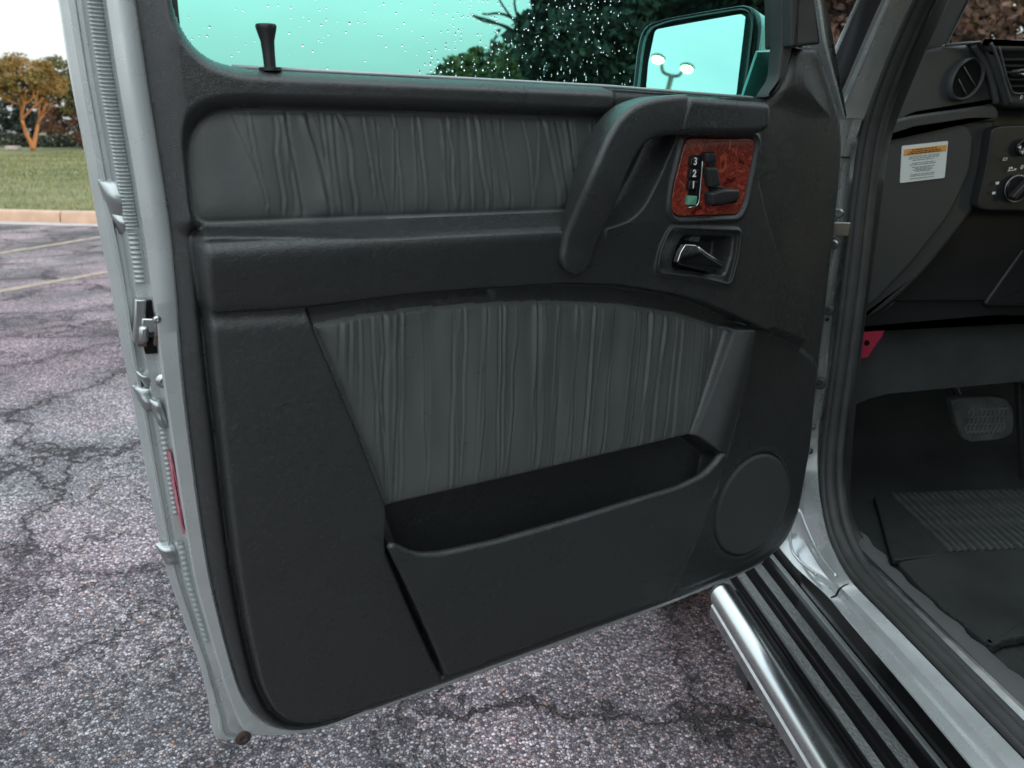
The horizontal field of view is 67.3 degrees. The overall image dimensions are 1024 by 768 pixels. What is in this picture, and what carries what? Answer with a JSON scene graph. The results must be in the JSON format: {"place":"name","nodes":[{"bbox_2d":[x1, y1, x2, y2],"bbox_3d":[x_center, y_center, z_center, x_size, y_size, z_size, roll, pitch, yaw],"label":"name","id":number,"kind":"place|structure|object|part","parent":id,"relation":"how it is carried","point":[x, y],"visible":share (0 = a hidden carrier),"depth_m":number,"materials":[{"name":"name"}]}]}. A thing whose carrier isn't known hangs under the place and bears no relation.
{"place":"outdoors","nodes":[
{"label":"outdoors","id":0,"kind":"place"},
{"bbox_2d":[0,132,94,210],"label":"lawn","id":1,"kind":"structure","parent":0,"point":[25,150],"depth_m":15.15,"materials":[{"name":"green plant"}]},
{"bbox_2d":[5,146,20,149],"bbox_3d":[-23.585,-11.166,36.349,0.550,0.180,0.400,-1,18,-6],"label":"utility box","id":2,"kind":"object","parent":1,"relation":"on","point":[12,147],"visible":1,"depth_m":36.17,"materials":[{"name":"concrete"}]},
{"bbox_2d":[0,97,58,135],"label":"tree","id":3,"kind":"object","parent":1,"relation":"on","point":[12,123],"visible":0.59,"depth_m":42.92,"materials":[{"name":"green plant"}]},
{"bbox_2d":[0,51,70,150],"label":"tree","id":4,"kind":"object","parent":1,"relation":"on","point":[39,79],"visible":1,"depth_m":34.31,"materials":[{"name":"orange plant"}]},
{"bbox_2d":[0,132,80,147],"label":"hedge","id":5,"kind":"object","parent":1,"relation":"on","point":[58,140],"visible":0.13,"depth_m":41.35,"materials":[{"name":"green plant"}]},
{"bbox_2d":[31,54,83,148],"bbox_3d":[-21.859,-14.170,38.807,4.429,4.482,3.584,4,18,11],"label":"tree","id":6,"kind":"object","parent":1,"relation":"on","point":[58,63],"visible":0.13,"depth_m":37.74,"materials":[{"name":"plant"}]},
{"bbox_2d":[35,95,82,148],"bbox_3d":[-21.835,-13.254,39.019,4.149,2.595,2.686,-1,18,-6],"label":"tree","id":7,"kind":"object","parent":1,"relation":"on","point":[55,129],"visible":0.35,"depth_m":38.51,"materials":[{"name":"brown plant"}]},
{"bbox_2d":[426,54,501,78],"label":"tree","id":8,"kind":"object","parent":1,"relation":"on","point":[457,69],"visible":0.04,"depth_m":56.89,"materials":[{"name":"green plant"}]},
{"bbox_2d":[455,41,512,78],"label":"tree","id":9,"kind":"object","parent":1,"relation":"on","point":[477,53],"visible":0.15,"depth_m":60.68,"materials":[{"name":"green plant"}]},
{"bbox_2d":[496,56,524,79],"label":"tree","id":10,"kind":"object","parent":1,"relation":"on","point":[512,67],"visible":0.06,"depth_m":54.95,"materials":[{"name":"green plant"}]},
{"bbox_2d":[472,0,764,85],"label":"tree","id":11,"kind":"object","parent":1,"relation":"on","point":[637,17],"visible":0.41,"depth_m":19.72,"materials":[{"name":"green plant"}]},
{"bbox_2d":[660,0,841,18],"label":"tree","id":12,"kind":"object","parent":1,"relation":"on","point":[722,2],"depth_m":20.60,"materials":[{"name":"green plant"}]},
{"bbox_2d":[743,0,957,47],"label":"tree","id":13,"kind":"object","parent":1,"relation":"on","point":[844,7],"visible":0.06,"depth_m":17.67,"materials":[{"name":"brown plant"}]},
{"bbox_2d":[831,0,1023,45],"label":"tree","id":14,"kind":"object","parent":1,"relation":"on","point":[981,20],"visible":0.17,"depth_m":14.16,"materials":[{"name":"brown plant"}]},
{"bbox_2d":[0,127,798,767],"bbox_3d":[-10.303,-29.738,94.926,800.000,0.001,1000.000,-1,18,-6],"label":"parking lot","id":15,"kind":"structure","parent":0,"point":[98,665],"depth_m":1.88,"materials":[{"name":"grey asphalt"}]},
{"bbox_2d":[0,209,96,223],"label":"kerb","id":16,"kind":"structure","parent":15,"relation":"on","point":[57,216],"depth_m":10.25,"materials":[{"name":"beige concrete"}]},
{"bbox_2d":[0,221,97,225],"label":"gutter strip","id":17,"kind":"object","parent":15,"relation":"on","point":[49,223],"depth_m":10.10,"materials":[{"name":"concrete"}]},
{"bbox_2d":[0,236,99,253],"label":"parking line","id":18,"kind":"object","parent":15,"relation":"on","point":[48,245],"visible":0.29,"depth_m":8.25,"materials":[{"name":"yellow paint"}]},
{"bbox_2d":[0,271,107,292],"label":"parking line","id":19,"kind":"object","parent":15,"relation":"on","point":[45,282],"visible":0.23,"depth_m":6.34,"materials":[{"name":"yellow paint"}]},
{"bbox_2d":[58,0,1023,767],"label":"parked car","id":20,"kind":"object","parent":15,"relation":"on","point":[436,382],"visible":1,"depth_m":0.99,"materials":[{"name":"silver metal"}]},
{"bbox_3d":[0.071,-0.076,0.985,1.042,1.014,0.135,-9,21,-29],"label":"door","id":21,"kind":"part","parent":20,"relation":"part of","materials":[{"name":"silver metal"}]},
{"bbox_2d":[874,488,1023,564],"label":"rubber mat","id":22,"kind":"object","parent":20,"relation":"on","point":[915,525],"visible":1,"depth_m":1.80,"materials":[{"name":"black rubber"}]},
{"bbox_2d":[897,544,1023,651],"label":"carpet mat","id":23,"kind":"object","parent":20,"relation":"on","point":[977,595],"visible":0.92,"depth_m":1.54,"materials":[{"name":"black carpet"}]},
{"bbox_2d":[0,0,1022,128],"label":"sky","id":24,"kind":"structure","parent":0,"point":[33,28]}
]}

